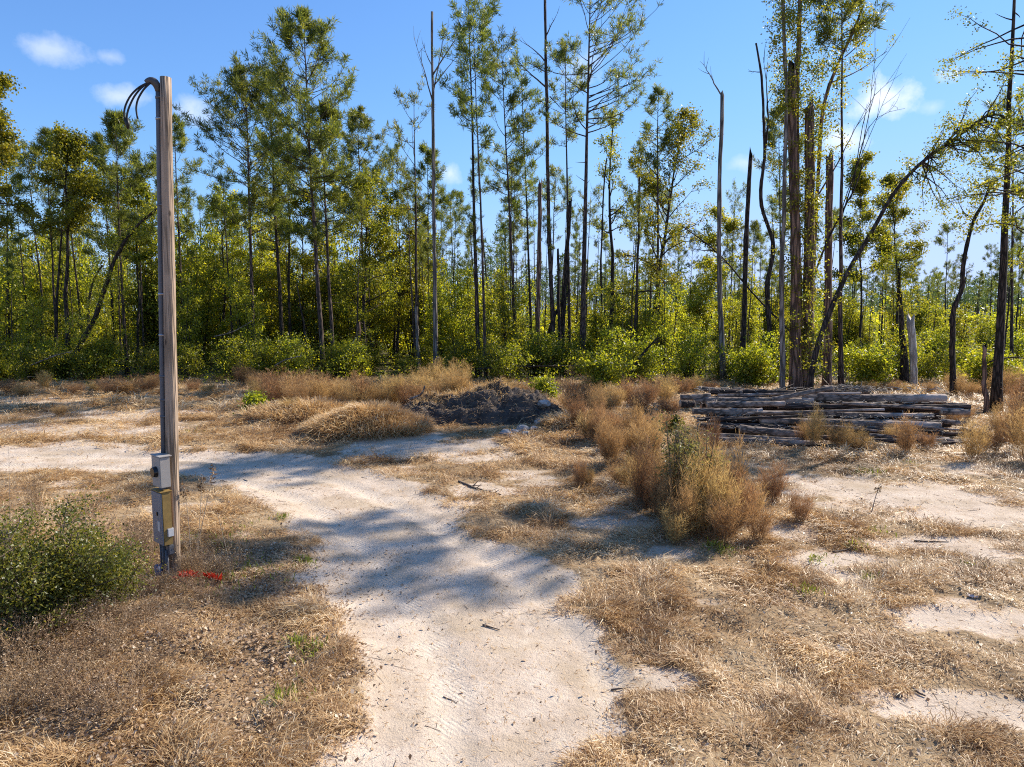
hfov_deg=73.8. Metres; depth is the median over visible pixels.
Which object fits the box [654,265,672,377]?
pine tree
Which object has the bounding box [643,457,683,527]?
dry bush
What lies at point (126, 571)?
green shrub
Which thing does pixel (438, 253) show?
pine tree
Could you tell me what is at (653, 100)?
pine tree
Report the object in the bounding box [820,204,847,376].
pine tree
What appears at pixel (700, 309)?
sapling
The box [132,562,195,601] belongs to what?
dry weed
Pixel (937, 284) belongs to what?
pine tree
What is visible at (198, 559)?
dry weed
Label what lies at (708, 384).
dry bush
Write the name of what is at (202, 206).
pine tree
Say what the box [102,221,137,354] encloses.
sapling
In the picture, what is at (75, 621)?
dry weed
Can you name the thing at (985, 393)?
broken snag
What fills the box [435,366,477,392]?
dry bush
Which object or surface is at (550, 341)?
shrub
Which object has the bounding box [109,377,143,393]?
dry bush
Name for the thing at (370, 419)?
dry grass
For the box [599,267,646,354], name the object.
sapling
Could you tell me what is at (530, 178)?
pine tree
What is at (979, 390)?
dry bush
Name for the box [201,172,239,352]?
pine tree
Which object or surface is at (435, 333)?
dead tree
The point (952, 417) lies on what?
dry bush
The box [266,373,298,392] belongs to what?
dry bush
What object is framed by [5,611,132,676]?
dry weed
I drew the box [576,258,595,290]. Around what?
pine tree
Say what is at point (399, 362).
shrub
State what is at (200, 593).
dry weed
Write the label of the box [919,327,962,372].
shrub
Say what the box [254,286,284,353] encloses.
sapling
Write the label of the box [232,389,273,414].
green shrub
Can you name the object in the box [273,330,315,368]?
shrub
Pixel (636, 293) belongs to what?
broken snag
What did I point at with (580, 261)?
pine tree
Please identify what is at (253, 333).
shrub
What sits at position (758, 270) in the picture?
pine tree
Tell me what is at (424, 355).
shrub
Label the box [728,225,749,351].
pine tree
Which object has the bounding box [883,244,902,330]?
pine tree
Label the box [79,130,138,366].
pine tree
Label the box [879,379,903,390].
dry bush
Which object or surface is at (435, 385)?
dry bush
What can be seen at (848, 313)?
sapling
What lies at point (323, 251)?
pine tree
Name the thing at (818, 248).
pine tree
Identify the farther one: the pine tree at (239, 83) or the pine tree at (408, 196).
the pine tree at (408, 196)
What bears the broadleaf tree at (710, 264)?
on the ground at (956, 508)
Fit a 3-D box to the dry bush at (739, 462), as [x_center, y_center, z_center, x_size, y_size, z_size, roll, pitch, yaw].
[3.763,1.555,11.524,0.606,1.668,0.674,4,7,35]
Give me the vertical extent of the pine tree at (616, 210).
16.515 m
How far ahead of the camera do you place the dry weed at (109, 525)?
10.54 m
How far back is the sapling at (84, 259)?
53.41 m
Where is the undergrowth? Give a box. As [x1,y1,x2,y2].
[0,336,1023,383]
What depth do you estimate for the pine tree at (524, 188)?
41.38 m
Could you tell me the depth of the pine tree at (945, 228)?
42.55 m
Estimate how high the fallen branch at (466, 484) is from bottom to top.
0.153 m
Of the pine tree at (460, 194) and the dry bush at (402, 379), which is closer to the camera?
the dry bush at (402, 379)
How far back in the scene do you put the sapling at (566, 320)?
43.26 m
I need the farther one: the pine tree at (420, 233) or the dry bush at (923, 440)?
the pine tree at (420, 233)
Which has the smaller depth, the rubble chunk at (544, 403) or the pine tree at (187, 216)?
the rubble chunk at (544, 403)
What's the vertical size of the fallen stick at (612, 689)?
0.061 m
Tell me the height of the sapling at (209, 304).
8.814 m
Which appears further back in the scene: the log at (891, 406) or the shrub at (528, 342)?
the shrub at (528, 342)
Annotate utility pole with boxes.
[123,76,180,577]
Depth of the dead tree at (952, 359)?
28.63 m
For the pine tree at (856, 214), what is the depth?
52.26 m
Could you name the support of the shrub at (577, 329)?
on the ground at (956, 508)
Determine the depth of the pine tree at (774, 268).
52.24 m
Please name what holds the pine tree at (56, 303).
on the ground at (956, 508)
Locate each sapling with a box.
[0,228,38,350]
[0,234,36,351]
[0,258,27,345]
[0,262,34,363]
[2,229,47,346]
[14,293,52,364]
[16,232,87,349]
[20,229,58,329]
[30,292,64,347]
[41,239,96,338]
[43,199,98,349]
[53,241,114,346]
[80,240,131,344]
[83,287,115,341]
[90,300,116,362]
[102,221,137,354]
[105,229,134,346]
[113,282,150,356]
[116,259,180,363]
[117,196,158,356]
[142,246,212,362]
[144,271,204,374]
[151,212,200,343]
[175,203,198,287]
[175,234,226,367]
[182,244,228,361]
[185,217,244,361]
[191,255,249,363]
[196,225,221,253]
[216,259,272,363]
[218,221,252,277]
[222,273,266,373]
[227,232,286,348]
[228,247,247,350]
[239,212,296,327]
[246,225,293,342]
[252,240,293,296]
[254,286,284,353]
[268,265,322,363]
[278,279,303,339]
[283,236,346,365]
[293,271,319,352]
[296,217,359,358]
[320,253,359,350]
[332,255,383,348]
[354,255,391,356]
[355,267,393,351]
[372,216,431,362]
[375,271,411,359]
[380,261,402,353]
[387,282,411,354]
[397,254,421,352]
[411,251,453,350]
[413,263,455,337]
[417,223,450,325]
[419,262,452,362]
[419,275,448,354]
[419,275,459,369]
[441,262,495,367]
[441,288,473,362]
[454,266,506,372]
[457,300,498,375]
[467,285,500,344]
[474,295,502,343]
[478,277,507,337]
[486,267,535,373]
[492,265,542,357]
[527,312,555,345]
[541,318,550,350]
[542,297,577,351]
[555,282,592,342]
[572,323,596,359]
[586,279,628,359]
[596,270,648,340]
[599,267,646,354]
[621,303,656,342]
[630,284,672,335]
[638,292,671,360]
[642,318,678,370]
[650,278,690,369]
[660,296,686,356]
[674,316,707,357]
[677,270,722,355]
[678,271,731,362]
[684,314,702,360]
[708,302,739,360]
[722,288,763,361]
[730,264,772,339]
[731,296,763,353]
[752,286,778,348]
[757,281,787,348]
[771,305,789,360]
[776,262,802,343]
[784,274,818,341]
[789,305,821,342]
[814,298,823,345]
[819,288,859,351]
[832,292,865,357]
[842,294,869,349]
[851,321,878,349]
[852,309,879,343]
[877,281,911,350]
[885,286,909,354]
[902,291,934,348]
[905,285,947,357]
[921,301,943,333]
[921,330,939,356]
[926,293,950,336]
[928,310,956,370]
[941,296,982,362]
[970,309,993,350]
[986,304,1015,348]
[1017,304,1023,336]
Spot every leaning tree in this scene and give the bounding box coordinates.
[48,198,185,378]
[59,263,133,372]
[682,226,788,330]
[788,64,1023,389]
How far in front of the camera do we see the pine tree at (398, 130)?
40.86 m
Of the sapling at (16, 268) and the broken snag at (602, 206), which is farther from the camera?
the sapling at (16, 268)
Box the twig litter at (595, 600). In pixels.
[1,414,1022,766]
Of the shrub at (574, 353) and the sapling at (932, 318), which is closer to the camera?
the shrub at (574, 353)
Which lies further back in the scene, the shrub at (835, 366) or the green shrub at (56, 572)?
the shrub at (835, 366)
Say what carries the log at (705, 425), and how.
on the log at (767, 425)
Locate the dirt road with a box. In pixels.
[0,445,649,766]
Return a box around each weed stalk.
[179,478,191,563]
[194,474,206,561]
[196,464,216,558]
[871,484,881,511]
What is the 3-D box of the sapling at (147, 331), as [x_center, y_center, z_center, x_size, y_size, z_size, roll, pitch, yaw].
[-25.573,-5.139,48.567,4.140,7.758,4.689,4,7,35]
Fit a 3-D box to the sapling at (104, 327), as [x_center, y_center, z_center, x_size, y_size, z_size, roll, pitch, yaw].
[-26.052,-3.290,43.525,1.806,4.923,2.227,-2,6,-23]
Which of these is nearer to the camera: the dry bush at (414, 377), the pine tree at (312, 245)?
the dry bush at (414, 377)
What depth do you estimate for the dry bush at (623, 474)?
13.69 m
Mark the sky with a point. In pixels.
(74, 60)
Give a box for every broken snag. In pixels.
[356,322,360,348]
[414,306,420,373]
[534,179,541,375]
[547,289,570,340]
[557,248,562,372]
[561,197,571,362]
[593,158,607,343]
[633,177,640,347]
[740,148,752,355]
[761,57,827,391]
[776,100,845,389]
[821,152,833,385]
[907,314,917,385]
[981,341,989,413]
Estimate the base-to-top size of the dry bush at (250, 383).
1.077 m
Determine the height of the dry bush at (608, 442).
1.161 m
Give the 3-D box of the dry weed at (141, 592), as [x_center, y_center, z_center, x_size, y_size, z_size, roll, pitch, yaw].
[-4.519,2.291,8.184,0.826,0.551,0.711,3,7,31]
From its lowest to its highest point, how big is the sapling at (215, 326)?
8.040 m
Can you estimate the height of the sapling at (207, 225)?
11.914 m
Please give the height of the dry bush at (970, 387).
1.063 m
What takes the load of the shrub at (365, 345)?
on the ground at (956, 508)
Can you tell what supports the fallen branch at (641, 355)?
on the shrub at (645, 368)
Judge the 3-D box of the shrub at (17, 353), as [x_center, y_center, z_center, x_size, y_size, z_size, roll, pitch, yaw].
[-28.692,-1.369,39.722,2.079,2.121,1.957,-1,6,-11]
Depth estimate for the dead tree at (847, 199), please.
29.77 m
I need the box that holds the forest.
[0,210,1023,349]
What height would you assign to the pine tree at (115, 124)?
15.280 m
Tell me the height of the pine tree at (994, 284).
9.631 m
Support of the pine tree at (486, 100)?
on the ground at (956, 508)
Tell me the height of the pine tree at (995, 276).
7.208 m
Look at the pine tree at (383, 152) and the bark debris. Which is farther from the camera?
the pine tree at (383, 152)
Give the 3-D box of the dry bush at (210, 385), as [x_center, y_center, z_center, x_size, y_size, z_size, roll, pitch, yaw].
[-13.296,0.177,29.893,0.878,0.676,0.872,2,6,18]
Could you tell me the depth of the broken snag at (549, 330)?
41.75 m
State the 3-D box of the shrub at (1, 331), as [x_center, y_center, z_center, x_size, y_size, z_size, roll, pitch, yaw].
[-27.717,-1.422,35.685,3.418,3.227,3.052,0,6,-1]
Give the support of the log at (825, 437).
on the ground at (956, 508)
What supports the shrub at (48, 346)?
on the ground at (956, 508)
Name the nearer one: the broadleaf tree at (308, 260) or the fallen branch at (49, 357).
the fallen branch at (49, 357)
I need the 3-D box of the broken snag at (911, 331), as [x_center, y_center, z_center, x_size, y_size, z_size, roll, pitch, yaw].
[19.071,-1.509,32.513,0.787,3.708,0.397,0,6,0]
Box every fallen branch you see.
[30,351,70,365]
[214,320,251,336]
[274,355,301,365]
[409,386,424,399]
[458,480,500,494]
[477,359,578,369]
[630,337,660,373]
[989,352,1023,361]
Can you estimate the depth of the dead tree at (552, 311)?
39.83 m
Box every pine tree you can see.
[0,130,39,367]
[0,175,31,331]
[0,250,22,367]
[5,140,45,335]
[13,126,69,348]
[41,167,83,257]
[44,122,89,333]
[47,134,81,346]
[56,226,80,368]
[74,107,156,374]
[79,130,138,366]
[79,214,91,273]
[94,177,135,342]
[104,184,130,366]
[108,117,153,353]
[127,160,155,368]
[140,112,204,354]
[151,153,156,227]
[154,200,182,368]
[156,170,183,229]
[172,51,309,370]
[175,196,197,352]
[184,194,217,249]
[200,206,233,251]
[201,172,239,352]
[216,197,263,350]
[216,252,235,277]
[222,209,248,262]
[225,69,317,346]
[232,210,258,350]
[239,4,359,377]
[253,247,259,282]
[255,167,291,248]
[264,217,296,339]
[270,183,287,256]
[276,131,301,341]
[283,99,368,374]
[298,193,325,364]
[306,173,335,260]
[318,221,333,312]
[322,104,394,344]
[324,179,343,269]
[346,163,386,351]
[347,187,372,342]
[358,165,394,351]
[370,74,438,325]
[376,149,402,356]
[381,142,411,361]
[386,155,427,371]
[404,192,421,262]
[407,140,448,361]
[407,199,431,327]
[407,227,427,329]
[412,224,432,364]
[417,241,440,367]
[420,212,431,245]
[427,192,456,288]
[429,191,472,331]
[429,238,441,266]
[432,0,505,376]
[442,188,470,341]
[450,6,496,377]
[456,222,480,294]
[457,211,484,377]
[462,241,473,280]
[467,149,488,300]
[476,25,539,373]
[489,146,536,370]
[490,174,527,319]
[491,221,516,286]
[493,44,556,341]
[497,219,518,308]
[503,160,526,337]
[503,216,535,302]
[516,219,534,345]
[523,171,546,320]
[532,0,663,374]
[535,36,595,347]
[540,163,574,274]
[541,214,562,334]
[558,173,575,300]
[565,207,594,341]
[569,221,580,303]
[570,240,581,325]
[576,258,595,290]
[578,182,605,340]
[587,219,612,355]
[591,103,636,357]
[594,239,617,324]
[594,276,603,345]
[602,260,619,335]
[607,249,626,281]
[616,141,656,331]
[620,275,631,356]
[622,279,633,336]
[623,192,652,376]
[625,198,648,297]
[636,82,677,371]
[639,230,652,328]
[640,189,674,336]
[640,264,652,290]
[648,190,683,257]
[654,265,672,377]
[666,224,683,309]
[668,236,691,357]
[681,226,702,328]
[695,256,714,290]
[703,254,710,356]
[721,230,740,322]
[722,238,732,314]
[722,254,738,345]
[724,178,746,355]
[727,263,750,329]
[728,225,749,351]
[733,267,742,350]
[737,224,770,289]
[747,219,762,349]
[751,232,768,344]
[752,103,815,338]
[756,257,775,330]
[759,246,779,314]
[760,0,819,388]
[760,191,789,242]
[767,0,838,349]
[769,252,785,334]
[772,262,778,340]
[784,222,789,283]
[800,203,803,261]
[802,0,894,385]
[802,237,822,279]
[817,207,838,361]
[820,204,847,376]
[843,244,865,318]
[845,267,857,293]
[848,209,874,327]
[854,274,873,348]
[866,267,878,346]
[870,242,889,349]
[876,258,890,343]
[876,259,895,352]
[880,218,892,339]
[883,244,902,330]
[884,233,907,327]
[889,230,899,338]
[905,249,925,329]
[906,255,921,314]
[922,265,940,331]
[922,276,933,305]
[930,273,946,332]
[933,222,964,327]
[933,271,945,311]
[935,260,956,308]
[947,253,973,331]
[947,274,959,331]
[972,269,984,331]
[979,85,1023,360]
[981,243,999,354]
[983,279,996,335]
[989,0,1019,410]
[990,247,1015,288]
[991,250,1011,297]
[993,243,1023,301]
[1004,220,1023,351]
[1005,233,1023,350]
[1007,271,1023,345]
[1008,212,1023,350]
[1014,246,1023,335]
[1014,257,1023,334]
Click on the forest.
(967, 296)
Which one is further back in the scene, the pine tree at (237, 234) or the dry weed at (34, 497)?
the pine tree at (237, 234)
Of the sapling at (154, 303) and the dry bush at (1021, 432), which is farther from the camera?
the sapling at (154, 303)
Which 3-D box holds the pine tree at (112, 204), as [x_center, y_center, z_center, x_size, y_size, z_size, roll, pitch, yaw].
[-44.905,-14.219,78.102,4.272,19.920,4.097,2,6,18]
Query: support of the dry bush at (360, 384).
on the ground at (956, 508)
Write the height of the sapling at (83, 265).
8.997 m
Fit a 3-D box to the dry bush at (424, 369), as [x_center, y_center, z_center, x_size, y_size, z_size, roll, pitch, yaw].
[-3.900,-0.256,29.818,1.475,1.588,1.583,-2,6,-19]
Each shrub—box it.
[0,325,18,378]
[0,331,70,382]
[0,333,12,379]
[0,353,12,379]
[0,354,21,380]
[0,484,156,669]
[0,523,23,626]
[5,343,28,372]
[14,346,60,381]
[30,334,74,376]
[32,327,79,375]
[44,339,89,376]
[49,356,83,379]
[59,334,111,379]
[60,335,117,376]
[73,323,136,375]
[78,531,167,605]
[95,341,129,374]
[123,338,179,378]
[177,340,208,380]
[207,336,257,379]
[208,333,261,375]
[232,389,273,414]
[237,327,282,371]
[243,336,289,375]
[246,346,290,378]
[257,334,312,375]
[268,337,315,378]
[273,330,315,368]
[275,331,319,373]
[312,329,370,378]
[321,336,367,379]
[326,341,368,376]
[331,324,390,375]
[341,348,375,377]
[358,342,388,374]
[391,349,421,374]
[411,344,432,373]
[437,331,486,379]
[469,332,523,381]
[482,340,539,381]
[509,328,567,376]
[519,328,567,376]
[522,372,564,398]
[530,330,575,376]
[554,336,592,376]
[556,325,600,366]
[560,340,594,374]
[567,348,642,389]
[581,324,644,367]
[612,321,672,376]
[619,332,668,376]
[620,343,663,381]
[647,413,715,531]
[656,327,731,382]
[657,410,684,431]
[660,358,680,375]
[668,347,714,380]
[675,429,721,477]
[703,344,735,378]
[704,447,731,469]
[716,353,737,378]
[724,340,788,386]
[739,330,788,381]
[756,332,787,364]
[771,352,788,381]
[832,340,861,376]
[833,341,904,384]
[844,341,887,370]
[846,336,894,371]
[877,327,948,380]
[881,335,944,374]
[909,341,948,381]
[917,327,967,371]
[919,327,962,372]
[926,333,978,375]
[936,351,966,380]
[941,342,1023,389]
[945,334,988,373]
[988,327,1023,364]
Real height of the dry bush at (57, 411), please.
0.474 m
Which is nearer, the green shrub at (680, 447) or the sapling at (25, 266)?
the green shrub at (680, 447)
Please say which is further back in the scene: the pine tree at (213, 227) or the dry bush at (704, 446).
the pine tree at (213, 227)
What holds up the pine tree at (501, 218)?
on the ground at (956, 508)
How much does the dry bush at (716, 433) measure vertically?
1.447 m
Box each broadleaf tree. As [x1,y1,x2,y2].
[0,69,43,244]
[17,121,120,376]
[99,177,156,369]
[181,181,276,366]
[254,187,332,346]
[319,169,414,354]
[368,180,432,364]
[602,102,718,349]
[686,206,762,313]
[821,150,897,347]
[865,169,931,365]
[867,236,929,383]
[927,6,1023,267]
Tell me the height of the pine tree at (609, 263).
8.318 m
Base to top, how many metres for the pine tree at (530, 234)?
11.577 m
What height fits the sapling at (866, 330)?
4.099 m
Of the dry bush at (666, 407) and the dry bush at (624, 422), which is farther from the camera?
the dry bush at (666, 407)
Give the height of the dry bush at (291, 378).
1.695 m
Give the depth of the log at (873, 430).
18.83 m
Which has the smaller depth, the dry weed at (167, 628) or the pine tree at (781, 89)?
the dry weed at (167, 628)
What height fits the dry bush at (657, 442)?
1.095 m
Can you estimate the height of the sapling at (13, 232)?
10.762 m
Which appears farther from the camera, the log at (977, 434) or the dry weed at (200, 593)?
the log at (977, 434)
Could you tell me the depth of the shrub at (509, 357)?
34.39 m
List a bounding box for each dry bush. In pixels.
[0,378,29,392]
[10,383,37,395]
[34,370,52,389]
[49,404,68,416]
[58,381,87,393]
[85,380,101,390]
[92,375,135,394]
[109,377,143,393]
[127,372,159,390]
[182,379,202,390]
[198,380,216,391]
[231,360,250,385]
[235,368,264,383]
[244,375,257,389]
[246,370,288,390]
[247,373,279,399]
[254,365,304,402]
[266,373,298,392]
[276,396,302,407]
[277,378,316,401]
[278,369,327,399]
[295,370,331,394]
[300,371,334,399]
[305,373,335,388]
[324,379,350,400]
[327,376,347,399]
[330,380,355,402]
[338,376,379,402]
[345,370,375,401]
[367,378,397,402]
[370,376,405,401]
[378,370,408,403]
[391,374,412,398]
[392,377,424,405]
[405,370,431,393]
[405,373,439,394]
[408,363,435,381]
[411,367,443,390]
[418,379,443,395]
[426,355,458,382]
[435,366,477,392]
[439,364,467,393]
[445,355,472,380]
[497,375,514,387]
[511,382,524,389]
[557,365,597,410]
[557,384,578,411]
[565,392,587,423]
[569,456,588,486]
[574,410,596,439]
[580,463,595,484]
[583,384,605,398]
[584,387,608,410]
[585,398,610,427]
[585,406,611,441]
[589,387,619,411]
[591,418,626,459]
[593,409,621,434]
[593,414,624,465]
[598,382,629,407]
[604,455,634,481]
[611,410,658,446]
[614,449,648,487]
[617,373,643,403]
[617,396,646,435]
[619,422,649,457]
[624,420,653,457]
[624,431,659,511]
[624,463,664,502]
[625,441,664,505]
[627,389,652,412]
[633,408,665,432]
[635,375,664,406]
[635,421,669,456]
[640,452,665,514]
[642,410,673,428]
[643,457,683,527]
[645,452,684,522]
[647,416,665,440]
[647,465,674,522]
[650,446,671,472]
[651,373,679,402]
[655,393,680,413]
[656,502,697,545]
[662,421,710,464]
[663,467,699,538]
[667,431,725,523]
[670,374,696,394]
[672,452,715,514]
[673,487,717,538]
[682,417,711,449]
[684,373,705,390]
[689,430,726,479]
[691,463,744,521]
[698,413,720,450]
[698,432,714,470]
[703,379,720,387]
[705,464,745,535]
[705,481,752,543]
[710,466,763,522]
[717,432,750,491]
[717,463,762,528]
[740,477,770,519]
[741,492,778,539]
[756,457,792,503]
[786,479,816,519]
[793,421,812,439]
[796,402,829,447]
[824,419,854,444]
[842,424,874,449]
[858,380,878,389]
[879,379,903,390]
[881,420,898,434]
[891,411,927,451]
[898,382,918,392]
[917,429,939,449]
[919,380,945,392]
[942,370,969,391]
[943,415,964,425]
[953,375,980,396]
[955,417,994,459]
[960,408,975,420]
[968,382,987,393]
[974,416,1013,454]
[980,366,1021,397]
[984,402,1015,443]
[992,390,1023,451]
[999,373,1023,417]
[1002,401,1023,460]
[1003,364,1023,396]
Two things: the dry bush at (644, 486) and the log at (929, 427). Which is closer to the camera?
the dry bush at (644, 486)
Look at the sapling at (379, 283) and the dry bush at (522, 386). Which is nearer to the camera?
the dry bush at (522, 386)
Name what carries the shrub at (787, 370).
on the ground at (956, 508)
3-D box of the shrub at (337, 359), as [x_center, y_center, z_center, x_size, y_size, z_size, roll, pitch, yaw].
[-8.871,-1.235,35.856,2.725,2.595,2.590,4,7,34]
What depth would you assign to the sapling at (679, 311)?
55.29 m
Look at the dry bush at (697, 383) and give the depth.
31.43 m
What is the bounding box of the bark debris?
[691,379,951,432]
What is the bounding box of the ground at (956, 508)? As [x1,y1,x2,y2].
[0,316,1023,766]
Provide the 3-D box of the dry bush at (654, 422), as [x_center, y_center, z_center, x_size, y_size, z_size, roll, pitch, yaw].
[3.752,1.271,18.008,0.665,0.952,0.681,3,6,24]
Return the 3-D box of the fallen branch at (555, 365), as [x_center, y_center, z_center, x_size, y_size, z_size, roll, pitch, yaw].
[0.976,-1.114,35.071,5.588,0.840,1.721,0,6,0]
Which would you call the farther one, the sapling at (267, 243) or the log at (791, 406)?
the sapling at (267, 243)
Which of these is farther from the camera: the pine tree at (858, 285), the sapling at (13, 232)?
the sapling at (13, 232)
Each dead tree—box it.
[296,283,309,372]
[413,11,463,370]
[508,0,563,372]
[698,62,726,379]
[748,41,775,373]
[787,18,909,388]
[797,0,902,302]
[949,168,1014,395]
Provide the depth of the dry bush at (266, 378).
29.18 m
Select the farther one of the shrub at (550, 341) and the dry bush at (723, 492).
the shrub at (550, 341)
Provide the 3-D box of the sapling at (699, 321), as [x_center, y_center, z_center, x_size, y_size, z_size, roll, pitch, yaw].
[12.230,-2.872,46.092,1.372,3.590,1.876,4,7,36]
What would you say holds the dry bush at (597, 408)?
on the ground at (956, 508)
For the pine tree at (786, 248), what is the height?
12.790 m
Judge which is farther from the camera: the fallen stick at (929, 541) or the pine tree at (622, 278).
the pine tree at (622, 278)
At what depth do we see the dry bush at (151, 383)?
30.95 m
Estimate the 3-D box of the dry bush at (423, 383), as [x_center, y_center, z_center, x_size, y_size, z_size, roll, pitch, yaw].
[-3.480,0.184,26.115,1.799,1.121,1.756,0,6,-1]
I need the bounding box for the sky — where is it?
[0,0,1023,314]
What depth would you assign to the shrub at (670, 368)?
37.05 m
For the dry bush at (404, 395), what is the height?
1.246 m
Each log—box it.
[679,400,694,407]
[680,393,710,399]
[692,407,762,415]
[694,397,813,403]
[697,416,808,420]
[697,423,738,429]
[698,386,742,393]
[699,432,807,439]
[700,404,938,412]
[700,422,785,429]
[705,412,940,419]
[705,427,943,435]
[706,401,785,407]
[707,416,951,427]
[708,389,795,394]
[708,414,803,421]
[711,396,940,403]
[715,437,814,444]
[717,392,861,396]
[738,425,802,437]
[747,408,884,414]
[756,410,934,418]
[759,418,941,428]
[772,386,833,400]
[777,403,970,409]
[779,443,858,446]
[797,417,942,425]
[802,393,947,402]
[817,435,856,440]
[819,425,941,435]
[823,385,869,393]
[833,425,949,438]
[841,402,962,409]
[858,437,946,444]
[866,421,965,431]
[869,433,961,440]
[934,441,970,446]
[938,409,970,415]
[941,402,966,403]
[941,419,966,426]
[941,431,970,436]
[960,427,1004,441]
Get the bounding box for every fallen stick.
[611,687,630,690]
[832,548,865,552]
[911,686,925,695]
[914,540,948,541]
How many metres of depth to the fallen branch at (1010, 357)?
30.01 m
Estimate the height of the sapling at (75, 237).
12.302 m
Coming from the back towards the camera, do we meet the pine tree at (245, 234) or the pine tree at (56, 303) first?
the pine tree at (245, 234)
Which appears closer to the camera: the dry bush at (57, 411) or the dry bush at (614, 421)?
the dry bush at (614, 421)
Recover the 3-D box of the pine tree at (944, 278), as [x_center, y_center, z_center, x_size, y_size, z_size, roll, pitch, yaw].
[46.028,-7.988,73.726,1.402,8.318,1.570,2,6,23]
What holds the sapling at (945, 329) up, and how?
on the ground at (956, 508)
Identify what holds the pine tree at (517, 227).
on the ground at (956, 508)
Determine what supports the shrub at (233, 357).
on the ground at (956, 508)
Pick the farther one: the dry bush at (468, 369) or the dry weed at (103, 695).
the dry bush at (468, 369)
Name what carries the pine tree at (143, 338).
on the ground at (956, 508)
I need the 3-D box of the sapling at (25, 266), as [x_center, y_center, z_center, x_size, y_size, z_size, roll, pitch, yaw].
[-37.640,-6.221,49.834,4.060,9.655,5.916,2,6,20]
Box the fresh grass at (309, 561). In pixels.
[149,389,985,706]
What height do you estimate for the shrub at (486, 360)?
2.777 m
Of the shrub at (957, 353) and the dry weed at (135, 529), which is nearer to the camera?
the dry weed at (135, 529)
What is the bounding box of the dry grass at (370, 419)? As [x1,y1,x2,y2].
[0,369,1023,766]
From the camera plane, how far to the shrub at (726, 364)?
36.06 m
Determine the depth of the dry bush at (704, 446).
12.33 m
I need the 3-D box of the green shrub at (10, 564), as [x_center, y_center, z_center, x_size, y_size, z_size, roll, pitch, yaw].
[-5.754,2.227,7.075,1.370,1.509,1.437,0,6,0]
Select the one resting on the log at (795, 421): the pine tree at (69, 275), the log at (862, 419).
the log at (862, 419)
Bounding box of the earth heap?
[403,376,564,425]
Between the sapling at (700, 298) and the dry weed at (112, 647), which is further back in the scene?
the sapling at (700, 298)
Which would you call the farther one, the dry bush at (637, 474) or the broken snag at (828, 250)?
the broken snag at (828, 250)
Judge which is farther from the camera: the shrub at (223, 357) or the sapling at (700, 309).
the sapling at (700, 309)
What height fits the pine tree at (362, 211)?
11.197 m
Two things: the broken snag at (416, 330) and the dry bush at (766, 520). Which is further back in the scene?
the broken snag at (416, 330)
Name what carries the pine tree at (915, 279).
on the ground at (956, 508)
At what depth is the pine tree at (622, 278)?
52.31 m
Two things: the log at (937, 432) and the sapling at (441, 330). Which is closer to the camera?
the log at (937, 432)
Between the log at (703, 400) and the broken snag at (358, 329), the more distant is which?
the broken snag at (358, 329)
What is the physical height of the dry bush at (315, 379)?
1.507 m
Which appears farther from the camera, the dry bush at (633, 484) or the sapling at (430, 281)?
the sapling at (430, 281)
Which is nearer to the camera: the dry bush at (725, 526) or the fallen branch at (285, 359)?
the dry bush at (725, 526)
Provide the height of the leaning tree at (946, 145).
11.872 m
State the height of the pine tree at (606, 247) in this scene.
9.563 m
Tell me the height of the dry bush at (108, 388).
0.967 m
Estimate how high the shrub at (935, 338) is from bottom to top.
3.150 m
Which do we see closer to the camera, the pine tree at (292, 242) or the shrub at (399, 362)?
the shrub at (399, 362)
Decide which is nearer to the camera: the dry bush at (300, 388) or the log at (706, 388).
the log at (706, 388)
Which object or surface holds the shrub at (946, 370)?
on the ground at (956, 508)
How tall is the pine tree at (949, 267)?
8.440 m
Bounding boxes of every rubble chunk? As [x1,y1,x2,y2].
[500,429,511,434]
[516,425,528,431]
[537,400,550,406]
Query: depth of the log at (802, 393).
20.78 m
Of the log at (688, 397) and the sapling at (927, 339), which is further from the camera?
the sapling at (927, 339)
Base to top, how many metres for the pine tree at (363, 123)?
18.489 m
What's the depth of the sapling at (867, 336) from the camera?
51.97 m
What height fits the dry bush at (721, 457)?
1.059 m
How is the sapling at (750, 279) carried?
on the ground at (956, 508)
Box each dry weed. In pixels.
[0,492,44,534]
[0,588,67,642]
[0,590,106,653]
[0,601,80,663]
[0,613,53,673]
[0,631,99,698]
[0,649,84,721]
[0,652,108,714]
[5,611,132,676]
[12,461,50,522]
[19,583,109,614]
[19,639,154,716]
[24,588,132,636]
[34,626,156,678]
[50,654,189,726]
[57,502,119,539]
[62,601,161,645]
[70,577,155,626]
[99,511,156,559]
[101,592,173,633]
[103,636,200,678]
[106,519,158,558]
[108,509,152,542]
[116,551,172,599]
[131,529,159,577]
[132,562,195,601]
[145,606,197,644]
[159,565,217,593]
[171,530,224,574]
[172,545,205,570]
[180,575,238,603]
[199,532,250,582]
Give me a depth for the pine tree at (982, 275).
70.54 m
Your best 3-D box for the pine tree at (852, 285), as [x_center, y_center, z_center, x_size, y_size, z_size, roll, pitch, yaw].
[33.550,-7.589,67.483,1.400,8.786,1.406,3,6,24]
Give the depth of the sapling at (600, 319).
40.66 m
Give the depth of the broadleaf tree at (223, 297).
45.46 m
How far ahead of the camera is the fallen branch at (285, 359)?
35.03 m
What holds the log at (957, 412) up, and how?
on the log at (943, 426)
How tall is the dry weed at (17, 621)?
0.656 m
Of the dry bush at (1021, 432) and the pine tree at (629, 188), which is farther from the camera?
the pine tree at (629, 188)
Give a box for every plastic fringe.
[175,569,190,578]
[202,571,221,580]
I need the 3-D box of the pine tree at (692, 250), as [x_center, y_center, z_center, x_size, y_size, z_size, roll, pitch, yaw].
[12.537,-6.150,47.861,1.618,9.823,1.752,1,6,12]

